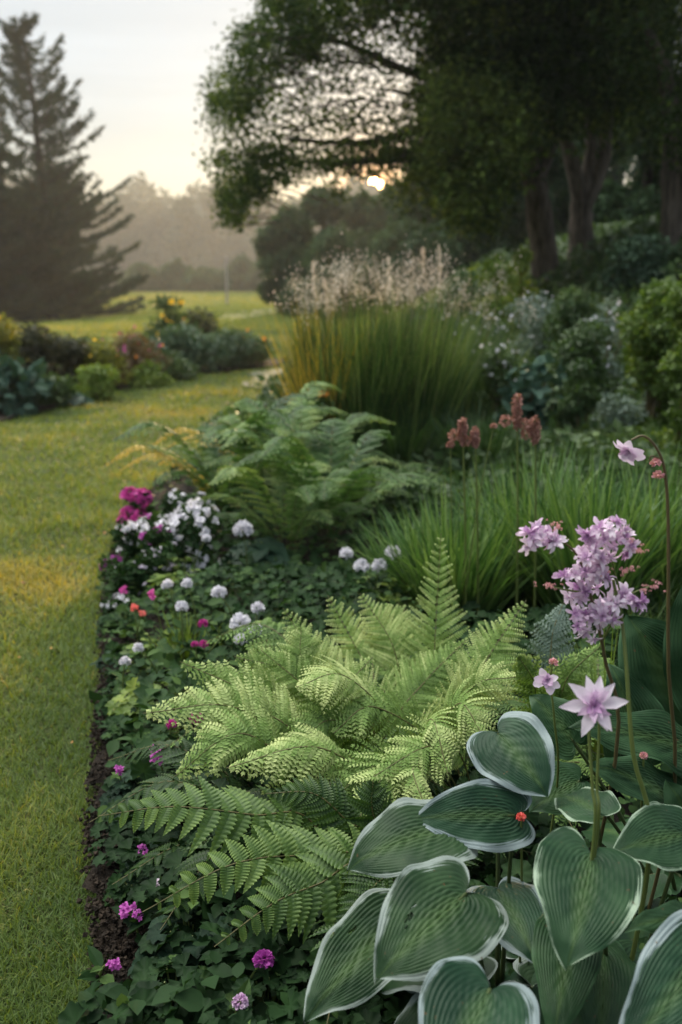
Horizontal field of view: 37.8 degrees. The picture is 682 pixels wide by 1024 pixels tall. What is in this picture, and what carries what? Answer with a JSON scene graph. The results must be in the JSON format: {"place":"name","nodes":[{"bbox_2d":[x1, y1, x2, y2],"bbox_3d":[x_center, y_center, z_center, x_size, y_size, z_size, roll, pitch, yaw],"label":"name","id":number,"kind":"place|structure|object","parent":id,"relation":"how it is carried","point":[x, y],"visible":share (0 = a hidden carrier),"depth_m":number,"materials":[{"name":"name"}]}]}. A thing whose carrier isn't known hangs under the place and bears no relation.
{"place":"outdoors","nodes":[
{"label":"outdoors","id":0,"kind":"place"},
{"bbox_2d":[0,274,467,1023],"bbox_3d":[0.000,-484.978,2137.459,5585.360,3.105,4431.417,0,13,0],"label":"ground","id":1,"kind":"structure","parent":0,"point":[74,684],"depth_m":3.88,"materials":[{"name":"plant"}]},
{"bbox_2d":[0,144,46,320],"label":"pine tree","id":2,"kind":"object","parent":1,"relation":"on","point":[8,249],"visible":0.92,"depth_m":47.99,"materials":[{"name":"green plant"}]},
{"bbox_2d":[0,189,97,321],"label":"pine tree","id":3,"kind":"object","parent":1,"relation":"on","point":[44,281],"visible":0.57,"depth_m":50.73,"materials":[{"name":"green plant"}]},
{"bbox_2d":[0,10,149,318],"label":"pine tree","id":4,"kind":"object","parent":1,"relation":"on","point":[20,62],"visible":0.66,"depth_m":52.48,"materials":[{"name":"green plant"}]},
{"bbox_2d":[13,170,147,315],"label":"pine tree","id":5,"kind":"object","parent":1,"relation":"on","point":[117,308],"visible":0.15,"depth_m":60.16,"materials":[{"name":"green plant"}]},
{"bbox_2d":[80,200,127,290],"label":"misty tree","id":6,"kind":"object","parent":1,"relation":"on","point":[118,237],"visible":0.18,"depth_m":273.08,"materials":[{"name":"grey plant"}]},
{"bbox_2d":[106,192,154,277],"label":"misty tree","id":7,"kind":"object","parent":1,"relation":"on","point":[133,233],"visible":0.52,"depth_m":285.20,"materials":[{"name":"grey plant"}]},
{"bbox_2d":[116,262,161,291],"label":"hedge tree","id":8,"kind":"object","parent":1,"relation":"on","point":[150,284],"visible":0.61,"depth_m":127.36,"materials":[{"name":"grey plant"}]},
{"bbox_2d":[0,356,287,420],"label":"soil bed","id":9,"kind":"object","parent":1,"relation":"on","point":[121,386],"visible":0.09,"depth_m":14.98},
{"bbox_2d":[0,356,54,418],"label":"broad leaf plant","id":10,"kind":"object","parent":9,"relation":"on","point":[24,390],"visible":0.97,"depth_m":10.20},
{"bbox_2d":[13,320,68,376],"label":"border shrub","id":11,"kind":"object","parent":9,"relation":"on","point":[34,341],"visible":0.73,"depth_m":12.00,"materials":[{"name":"green plant"}]},
{"bbox_2d":[38,371,78,407],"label":"border shrub","id":12,"kind":"object","parent":9,"relation":"on","point":[61,395],"visible":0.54,"depth_m":10.84,"materials":[{"name":"green plant"}]},
{"bbox_2d":[32,332,91,385],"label":"border shrub","id":13,"kind":"object","parent":9,"relation":"on","point":[74,349],"visible":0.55,"depth_m":12.35,"materials":[{"name":"green plant"}]},
{"bbox_2d":[72,361,120,400],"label":"border shrub","id":14,"kind":"object","parent":9,"relation":"on","point":[98,380],"visible":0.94,"depth_m":11.45,"materials":[{"name":"green plant"}]},
{"bbox_2d":[70,336,131,386],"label":"border shrub","id":15,"kind":"object","parent":9,"relation":"on","point":[101,354],"visible":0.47,"depth_m":12.57,"materials":[{"name":"green plant"}]},
{"bbox_2d":[101,325,172,382],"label":"border shrub","id":16,"kind":"object","parent":9,"relation":"on","point":[135,351],"visible":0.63,"depth_m":13.14,"materials":[{"name":"green plant"}]},
{"bbox_2d":[125,359,175,387],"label":"border shrub","id":17,"kind":"object","parent":9,"relation":"on","point":[145,376],"visible":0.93,"depth_m":12.84,"materials":[{"name":"green plant"}]},
{"bbox_2d":[142,294,186,338],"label":"border shrub","id":18,"kind":"object","parent":9,"relation":"on","point":[165,306],"visible":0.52,"depth_m":16.79,"materials":[{"name":"green plant"}]},
{"bbox_2d":[154,349,203,380],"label":"border shrub","id":19,"kind":"object","parent":9,"relation":"on","point":[178,371],"visible":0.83,"depth_m":13.83,"materials":[{"name":"green plant"}]},
{"bbox_2d":[142,317,228,374],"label":"border shrub","id":20,"kind":"object","parent":9,"relation":"on","point":[188,343],"visible":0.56,"depth_m":14.77,"materials":[{"name":"green plant"}]},
{"bbox_2d":[197,325,264,367],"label":"border shrub","id":21,"kind":"object","parent":9,"relation":"on","point":[237,344],"visible":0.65,"depth_m":15.54,"materials":[{"name":"green plant"}]},
{"bbox_2d":[140,199,176,270],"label":"misty tree","id":22,"kind":"object","parent":1,"relation":"on","point":[157,220],"visible":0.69,"depth_m":298.54,"materials":[{"name":"grey plant"}]},
{"bbox_2d":[156,257,192,291],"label":"hedge tree","id":23,"kind":"object","parent":1,"relation":"on","point":[172,273],"visible":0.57,"depth_m":130.82,"materials":[{"name":"grey plant"}]},
{"bbox_2d":[158,193,212,271],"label":"misty tree","id":24,"kind":"object","parent":1,"relation":"on","point":[186,240],"visible":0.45,"depth_m":272.86,"materials":[{"name":"grey plant"}]},
{"bbox_2d":[180,265,231,291],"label":"hedge tree","id":25,"kind":"object","parent":1,"relation":"on","point":[203,279],"visible":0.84,"depth_m":126.75,"materials":[{"name":"green plant"}]},
{"bbox_2d":[199,184,233,271],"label":"misty tree","id":26,"kind":"object","parent":1,"relation":"on","point":[217,248],"visible":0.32,"depth_m":286.97,"materials":[{"name":"grey plant"}]},
{"bbox_2d":[6,282,444,332],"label":"meadow grass","id":27,"kind":"structure","parent":1,"relation":"on","point":[235,305],"depth_m":47.77,"materials":[{"name":"plant"}]},
{"bbox_2d":[217,252,255,291],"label":"hedge tree","id":28,"kind":"object","parent":1,"relation":"on","point":[239,268],"visible":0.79,"depth_m":131.11,"materials":[{"name":"grey plant"}]},
{"bbox_2d":[218,197,257,260],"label":"misty tree","id":29,"kind":"object","parent":1,"relation":"on","point":[234,241],"visible":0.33,"depth_m":299.26,"materials":[{"name":"grey plant"}]},
{"bbox_2d":[250,198,318,314],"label":"round tree","id":30,"kind":"object","parent":1,"relation":"on","point":[281,246],"visible":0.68,"depth_m":43.81,"materials":[{"name":"green plant"}]},
{"bbox_2d":[5,164,629,273],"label":"woods","id":31,"kind":"object","parent":1,"relation":"on","point":[141,191],"visible":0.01,"depth_m":341.51,"materials":[{"name":"grey plant"}]},
{"bbox_2d":[273,224,375,318],"bbox_3d":[-0.633,-9.194,38.590,4.116,3.830,4.344,0,13,0],"label":"round tree","id":32,"kind":"object","parent":1,"relation":"on","point":[325,242],"visible":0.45,"depth_m":38.19,"materials":[{"name":"green plant"}]},
{"bbox_2d":[298,178,372,303],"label":"round tree","id":33,"kind":"object","parent":1,"relation":"on","point":[319,212],"visible":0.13,"depth_m":47.48,"materials":[{"name":"green plant"}]},
{"bbox_2d":[337,181,397,304],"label":"round tree","id":34,"kind":"object","parent":1,"relation":"on","point":[369,216],"visible":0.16,"depth_m":51.26,"materials":[{"name":"green plant"}]},
{"bbox_2d":[82,255,681,1023],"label":"soil bed","id":35,"kind":"object","parent":1,"relation":"on","point":[186,489],"depth_m":3.87,"materials":[{"name":"soil"}]},
{"bbox_2d":[77,945,121,983],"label":"pink flower","id":36,"kind":"object","parent":35,"relation":"on","point":[96,957],"visible":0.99,"depth_m":1.82,"materials":[{"name":"green plant"}]},
{"bbox_2d":[108,516,145,565],"bbox_3d":[-0.905,0.184,4.482,0.274,0.334,0.286,0,13,0],"label":"flower mound","id":37,"kind":"object","parent":35,"relation":"on","point":[128,542],"visible":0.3,"depth_m":4.39,"materials":[{"name":"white plant"}]},
{"bbox_2d":[76,540,182,991],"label":"soil crumbs","id":38,"kind":"object","parent":35,"relation":"on","point":[101,912],"visible":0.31,"depth_m":2.11,"materials":[{"name":"soil"}]},
{"bbox_2d":[115,486,155,537],"bbox_3d":[-0.981,0.054,4.867,0.244,0.359,0.234,0,13,0],"label":"flower mound","id":39,"kind":"object","parent":35,"relation":"on","point":[136,498],"visible":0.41,"depth_m":4.82,"materials":[{"name":"pink plant"}]},
{"bbox_2d":[108,552,169,599],"bbox_3d":[-0.837,0.302,4.114,0.273,0.287,0.260,-5,14,-21],"label":"flower mound","id":40,"kind":"object","parent":35,"relation":"on","point":[126,573],"visible":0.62,"depth_m":4.04,"materials":[{"name":"green plant"}]},
{"bbox_2d":[105,677,185,737],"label":"leafy plant","id":41,"kind":"object","parent":35,"relation":"on","point":[119,704],"visible":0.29,"depth_m":2.85,"materials":[{"name":"green plant"}]},
{"bbox_2d":[99,763,192,812],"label":"leafy plant","id":42,"kind":"object","parent":35,"relation":"on","point":[115,790],"visible":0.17,"depth_m":2.41,"materials":[{"name":"green plant"}]},
{"bbox_2d":[138,510,177,557],"bbox_3d":[-0.771,0.184,4.159,0.156,0.411,0.147,-9,16,-35],"label":"flower mound","id":43,"kind":"object","parent":35,"relation":"on","point":[154,536],"visible":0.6,"depth_m":4.11,"materials":[{"name":"green plant"}]},
{"bbox_2d":[137,540,187,602],"bbox_3d":[-0.734,0.251,4.060,0.215,0.313,0.187,2,13,10],"label":"flower mound","id":44,"kind":"object","parent":35,"relation":"on","point":[160,555],"visible":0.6,"depth_m":4.01,"materials":[{"name":"green plant"}]},
{"bbox_2d":[130,954,219,1023],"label":"leafy plant","id":45,"kind":"object","parent":35,"relation":"on","point":[144,968],"visible":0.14,"depth_m":1.72,"materials":[{"name":"green plant"}]},
{"bbox_2d":[134,497,221,576],"bbox_3d":[-0.719,0.151,4.322,0.399,0.437,0.384,7,14,27],"label":"flower mound","id":46,"kind":"object","parent":35,"relation":"on","point":[194,524],"visible":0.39,"depth_m":4.23,"materials":[{"name":"white plant"}]},
{"bbox_2d":[127,899,238,1002],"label":"leafy plant","id":47,"kind":"object","parent":35,"relation":"on","point":[155,935],"visible":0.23,"depth_m":1.82,"materials":[{"name":"green plant"}]},
{"bbox_2d":[158,489,217,552],"bbox_3d":[-0.752,0.074,4.771,0.319,0.393,0.305,9,16,35],"label":"flower mound","id":48,"kind":"object","parent":35,"relation":"on","point":[175,500],"visible":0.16,"depth_m":4.71,"materials":[{"name":"white plant"}]},
{"bbox_2d":[104,393,343,530],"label":"border fern","id":49,"kind":"object","parent":35,"relation":"on","point":[202,483],"visible":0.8,"depth_m":5.10,"materials":[{"name":"plant"}]},
{"bbox_2d":[167,562,281,626],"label":"leafy plant","id":50,"kind":"object","parent":35,"relation":"on","point":[210,571],"visible":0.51,"depth_m":3.76,"materials":[{"name":"green plant"}]},
{"bbox_2d":[149,381,352,488],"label":"border fern","id":51,"kind":"object","parent":35,"relation":"on","point":[224,425],"visible":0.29,"depth_m":5.78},
{"bbox_2d":[220,536,292,573],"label":"broad leaf plant","id":52,"kind":"object","parent":35,"relation":"on","point":[264,548],"visible":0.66,"depth_m":4.45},
{"bbox_2d":[217,951,309,1023],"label":"leafy plant","id":53,"kind":"object","parent":35,"relation":"on","point":[258,991],"visible":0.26,"depth_m":1.67,"materials":[{"name":"green plant"}]},
{"bbox_2d":[89,723,466,929],"bbox_3d":[-0.110,0.659,2.190,0.872,0.279,0.826,0,13,0],"label":"sword fern","id":54,"kind":"object","parent":35,"relation":"on","point":[162,783],"visible":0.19,"depth_m":2.09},
{"bbox_2d":[192,460,377,549],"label":"border fern","id":55,"kind":"object","parent":35,"relation":"on","point":[293,501],"visible":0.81,"depth_m":4.55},
{"bbox_2d":[197,399,406,517],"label":"border fern","id":56,"kind":"object","parent":35,"relation":"on","point":[298,422],"visible":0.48,"depth_m":5.47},
{"bbox_2d":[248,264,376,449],"bbox_3d":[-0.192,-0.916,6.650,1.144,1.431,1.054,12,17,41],"label":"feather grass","id":57,"kind":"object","parent":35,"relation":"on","point":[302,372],"depth_m":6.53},
{"bbox_2d":[99,773,530,1023],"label":"sword fern","id":58,"kind":"object","parent":35,"relation":"on","point":[314,876],"visible":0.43,"depth_m":1.82,"materials":[{"name":"plant"}]},
{"bbox_2d":[194,418,447,549],"bbox_3d":[-0.082,-0.112,4.803,1.210,0.625,1.180,0,13,0],"label":"border fern","id":59,"kind":"object","parent":35,"relation":"on","point":[272,451],"visible":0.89,"depth_m":4.68,"materials":[{"name":"plant"}]},
{"bbox_2d":[262,573,405,645],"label":"leafy plant","id":60,"kind":"object","parent":35,"relation":"on","point":[336,583],"visible":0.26,"depth_m":3.62,"materials":[{"name":"green plant"}]},
{"bbox_2d":[143,538,591,798],"bbox_3d":[0.070,0.423,2.447,1.030,0.631,1.036,0,13,0],"label":"lady fern","id":61,"kind":"object","parent":35,"relation":"on","point":[353,704],"visible":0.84,"depth_m":2.19,"materials":[{"name":"plant"}]},
{"bbox_2d":[58,407,681,1023],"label":"ground cover","id":62,"kind":"object","parent":35,"relation":"on","point":[124,1003],"visible":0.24,"depth_m":2.23,"materials":[{"name":"green plant"}]},
{"bbox_2d":[247,232,520,453],"bbox_3d":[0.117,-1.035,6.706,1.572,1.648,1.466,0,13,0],"label":"feather grass","id":63,"kind":"object","parent":35,"relation":"on","point":[357,404],"depth_m":6.48,"materials":[{"name":"plant"}]},
{"bbox_2d":[337,505,454,602],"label":"iris clump","id":64,"kind":"object","parent":35,"relation":"on","point":[377,549],"visible":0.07,"depth_m":4.08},
{"bbox_2d":[325,386,486,482],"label":"sedge clump","id":65,"kind":"object","parent":35,"relation":"on","point":[394,446],"visible":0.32,"depth_m":6.38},
{"bbox_2d":[303,711,554,1023],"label":"hosta","id":66,"kind":"object","parent":35,"relation":"on","point":[439,941],"visible":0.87,"depth_m":1.50,"materials":[{"name":"green plant"}]},
{"bbox_2d":[333,480,559,635],"bbox_3d":[0.420,0.174,3.668,0.869,0.634,0.915,6,14,26],"label":"iris clump","id":67,"kind":"object","parent":35,"relation":"on","point":[491,594],"visible":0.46,"depth_m":3.58,"materials":[{"name":"plant"}]},
{"bbox_2d":[434,264,488,347],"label":"bank shrub","id":68,"kind":"object","parent":35,"relation":"on","point":[469,288],"visible":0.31,"depth_m":10.16,"materials":[{"name":"green plant"}]},
{"bbox_2d":[385,262,544,426],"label":"feather grass","id":69,"kind":"object","parent":35,"relation":"on","point":[477,383],"depth_m":7.51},
{"bbox_2d":[402,395,555,477],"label":"sedge clump","id":70,"kind":"object","parent":35,"relation":"on","point":[484,447],"visible":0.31,"depth_m":6.20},
{"bbox_2d":[435,306,525,378],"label":"bank shrub","id":71,"kind":"object","parent":35,"relation":"on","point":[500,328],"visible":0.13,"depth_m":8.81,"materials":[{"name":"green plant"}]},
{"bbox_2d":[334,601,636,833],"bbox_3d":[0.325,0.516,2.298,0.708,0.519,0.815,0,13,0],"label":"lady fern","id":72,"kind":"object","parent":35,"relation":"on","point":[460,710],"visible":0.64,"depth_m":2.05,"materials":[{"name":"plant"}]},
{"bbox_2d":[461,252,526,352],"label":"bank shrub","id":73,"kind":"object","parent":35,"relation":"on","point":[487,269],"visible":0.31,"depth_m":11.15,"materials":[{"name":"green plant"}]},
{"bbox_2d":[467,344,524,426],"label":"bank shrub","id":74,"kind":"object","parent":35,"relation":"on","point":[498,381],"visible":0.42,"depth_m":7.33,"materials":[{"name":"green plant"}]},
{"bbox_2d":[499,393,530,610],"bbox_3d":[0.585,0.069,3.402,0.118,0.951,0.071,-5,14,-22],"label":"flower spike","id":75,"kind":"object","parent":35,"relation":"on","point":[516,419],"visible":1,"depth_m":3.32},
{"bbox_2d":[504,243,539,312],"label":"bank shrub","id":76,"kind":"object","parent":35,"relation":"on","point":[522,263],"visible":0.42,"depth_m":12.12,"materials":[{"name":"green plant"}]},
{"bbox_2d":[411,431,647,611],"bbox_3d":[0.760,0.065,3.911,0.973,0.751,0.976,0,13,0],"label":"iris clump","id":77,"kind":"object","parent":35,"relation":"on","point":[508,495],"visible":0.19,"depth_m":3.87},
{"bbox_2d":[492,351,570,456],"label":"broad leaf plant","id":78,"kind":"object","parent":35,"relation":"on","point":[535,396],"visible":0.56,"depth_m":6.92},
{"bbox_2d":[505,290,558,370],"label":"bank shrub","id":79,"kind":"object","parent":35,"relation":"on","point":[537,326],"visible":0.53,"depth_m":9.57,"materials":[{"name":"green plant"}]},
{"bbox_2d":[533,657,559,831],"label":"lilac flower stalk","id":80,"kind":"object","parent":35,"relation":"on","point":[548,682],"visible":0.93,"depth_m":1.66,"materials":[{"name":"pink plant"}]},
{"bbox_2d":[460,604,660,768],"bbox_3d":[0.657,0.451,2.610,0.828,0.511,0.771,0,13,0],"label":"lady fern","id":81,"kind":"object","parent":35,"relation":"on","point":[526,673],"visible":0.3,"depth_m":2.31,"materials":[{"name":"green plant"}]},
{"bbox_2d":[540,286,600,372],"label":"bank shrub","id":82,"kind":"object","parent":35,"relation":"on","point":[572,311],"visible":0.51,"depth_m":9.13,"materials":[{"name":"green plant"}]},
{"bbox_2d":[460,439,681,635],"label":"iris clump","id":83,"kind":"object","parent":35,"relation":"on","point":[562,559],"visible":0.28,"depth_m":3.51,"materials":[{"name":"plant"}]},
{"bbox_2d":[554,356,602,438],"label":"bank shrub","id":84,"kind":"object","parent":35,"relation":"on","point":[571,409],"visible":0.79,"depth_m":6.75,"materials":[{"name":"green plant"}]},
{"bbox_2d":[480,0,681,261],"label":"shade tree","id":85,"kind":"object","parent":35,"relation":"on","point":[586,181],"visible":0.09,"depth_m":16.33,"materials":[{"name":"brown plant"}]},
{"bbox_2d":[549,318,620,414],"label":"bank shrub","id":86,"kind":"object","parent":35,"relation":"on","point":[570,348],"visible":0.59,"depth_m":7.46,"materials":[{"name":"green plant"}]},
{"bbox_2d":[515,514,665,960],"bbox_3d":[0.407,0.463,1.586,0.194,0.962,0.256,11,17,39],"label":"lilac flower stalk","id":87,"kind":"object","parent":35,"relation":"on","point":[596,559],"visible":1,"depth_m":1.48,"materials":[{"name":"purple plant"}]},
{"bbox_2d":[500,787,681,1023],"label":"hosta","id":88,"kind":"object","parent":35,"relation":"on","point":[588,970],"visible":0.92,"depth_m":1.38,"materials":[{"name":"green plant"}]},
{"bbox_2d":[505,410,681,673],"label":"slope grass","id":89,"kind":"structure","parent":35,"relation":"on","point":[650,612],"depth_m":4.95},
{"bbox_2d":[559,676,628,859],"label":"lilac flower stalk","id":90,"kind":"object","parent":35,"relation":"on","point":[592,703],"visible":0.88,"depth_m":1.36,"materials":[{"name":"purple plant"}]},
{"bbox_2d":[529,587,681,918],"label":"hosta","id":91,"kind":"object","parent":35,"relation":"on","point":[649,694],"visible":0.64,"depth_m":1.82,"materials":[{"name":"green plant"}]},
{"bbox_2d":[531,439,681,613],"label":"iris clump","id":92,"kind":"object","parent":35,"relation":"on","point":[674,544],"visible":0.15,"depth_m":3.67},
{"bbox_2d":[584,295,628,382],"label":"bank shrub","id":93,"kind":"object","parent":35,"relation":"on","point":[611,324],"visible":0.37,"depth_m":8.62,"materials":[{"name":"green plant"}]},
{"bbox_2d":[545,0,681,251],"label":"shade tree","id":94,"kind":"object","parent":35,"relation":"on","point":[669,89],"visible":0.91,"depth_m":11.47,"materials":[{"name":"green plant"}]},
{"bbox_2d":[580,390,648,442],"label":"bank shrub","id":95,"kind":"object","parent":35,"relation":"on","point":[612,411],"visible":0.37,"depth_m":6.84,"materials":[{"name":"green plant"}]},
{"bbox_2d":[594,231,677,304],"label":"bank shrub","id":96,"kind":"object","parent":35,"relation":"on","point":[641,261],"visible":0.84,"depth_m":11.00,"materials":[{"name":"green plant"}]},
{"bbox_2d":[599,276,681,432],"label":"bank shrub","id":97,"kind":"object","parent":35,"relation":"on","point":[650,335],"visible":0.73,"depth_m":6.81,"materials":[{"name":"green plant"}]},
{"bbox_2d":[613,435,676,909],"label":"lilac flower stalk","id":98,"kind":"object","parent":35,"relation":"on","point":[629,453],"visible":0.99,"depth_m":1.55,"materials":[{"name":"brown plant"}]},
{"bbox_2d":[637,273,681,457],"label":"bank shrub","id":99,"kind":"object","parent":35,"relation":"on","point":[671,363],"visible":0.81,"depth_m":6.07,"materials":[{"name":"green plant"}]},
{"bbox_2d":[349,216,467,306],"bbox_3d":[2.359,-8.710,34.671,4.150,3.139,3.910,0,13,0],"label":"round tree","id":100,"kind":"object","parent":1,"relation":"on","point":[388,242],"visible":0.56,"depth_m":33.91,"materials":[{"name":"green plant"}]},
{"bbox_2d":[381,143,441,243],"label":"round tree","id":101,"kind":"object","parent":1,"relation":"on","point":[394,214],"visible":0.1,"depth_m":41.23,"materials":[{"name":"green plant"}]},
{"bbox_2d":[192,0,676,289],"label":"shade tree","id":102,"kind":"object","parent":1,"relation":"on","point":[477,134],"visible":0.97,"depth_m":12.22,"materials":[{"name":"green plant"}]},
{"bbox_2d":[196,211,681,524],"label":"bank undergrowth","id":103,"kind":"object","parent":1,"relation":"on","point":[586,262],"visible":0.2,"depth_m":6.66,"materials":[{"name":"green plant"}]},
{"bbox_2d":[433,217,501,268],"bbox_3d":[5.196,-11.490,36.329,3.591,5.407,3.961,0,13,0],"label":"round tree","id":104,"kind":"object","parent":1,"relation":"on","point":[473,256],"visible":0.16,"depth_m":35.90,"materials":[{"name":"green plant"}]},
{"bbox_2d":[472,110,584,252],"bbox_3d":[4.630,-9.262,25.654,3.198,5.670,3.120,0,13,0],"label":"woodland tree","id":105,"kind":"object","parent":1,"relation":"on","point":[517,228],"visible":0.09,"depth_m":25.06,"materials":[{"name":"green plant"}]},
{"bbox_2d":[549,112,635,236],"bbox_3d":[6.449,-10.679,28.083,3.588,6.949,4.197,8,15,31],"label":"woodland tree","id":106,"kind":"object","parent":1,"relation":"on","point":[561,202],"visible":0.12,"depth_m":28.45,"materials":[{"name":"brown plant"}]},
{"bbox_2d":[569,46,670,225],"bbox_3d":[7.402,-8.851,23.596,2.937,5.264,3.187,-11,17,-41],"label":"woodland tree","id":107,"kind":"object","parent":1,"relation":"on","point":[616,202],"visible":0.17,"depth_m":23.46,"materials":[{"name":"green plant"}]},
{"bbox_2d":[0,0,681,206],"label":"sky","id":108,"kind":"structure","parent":0,"point":[139,63],"materials":[{"name":"white"}]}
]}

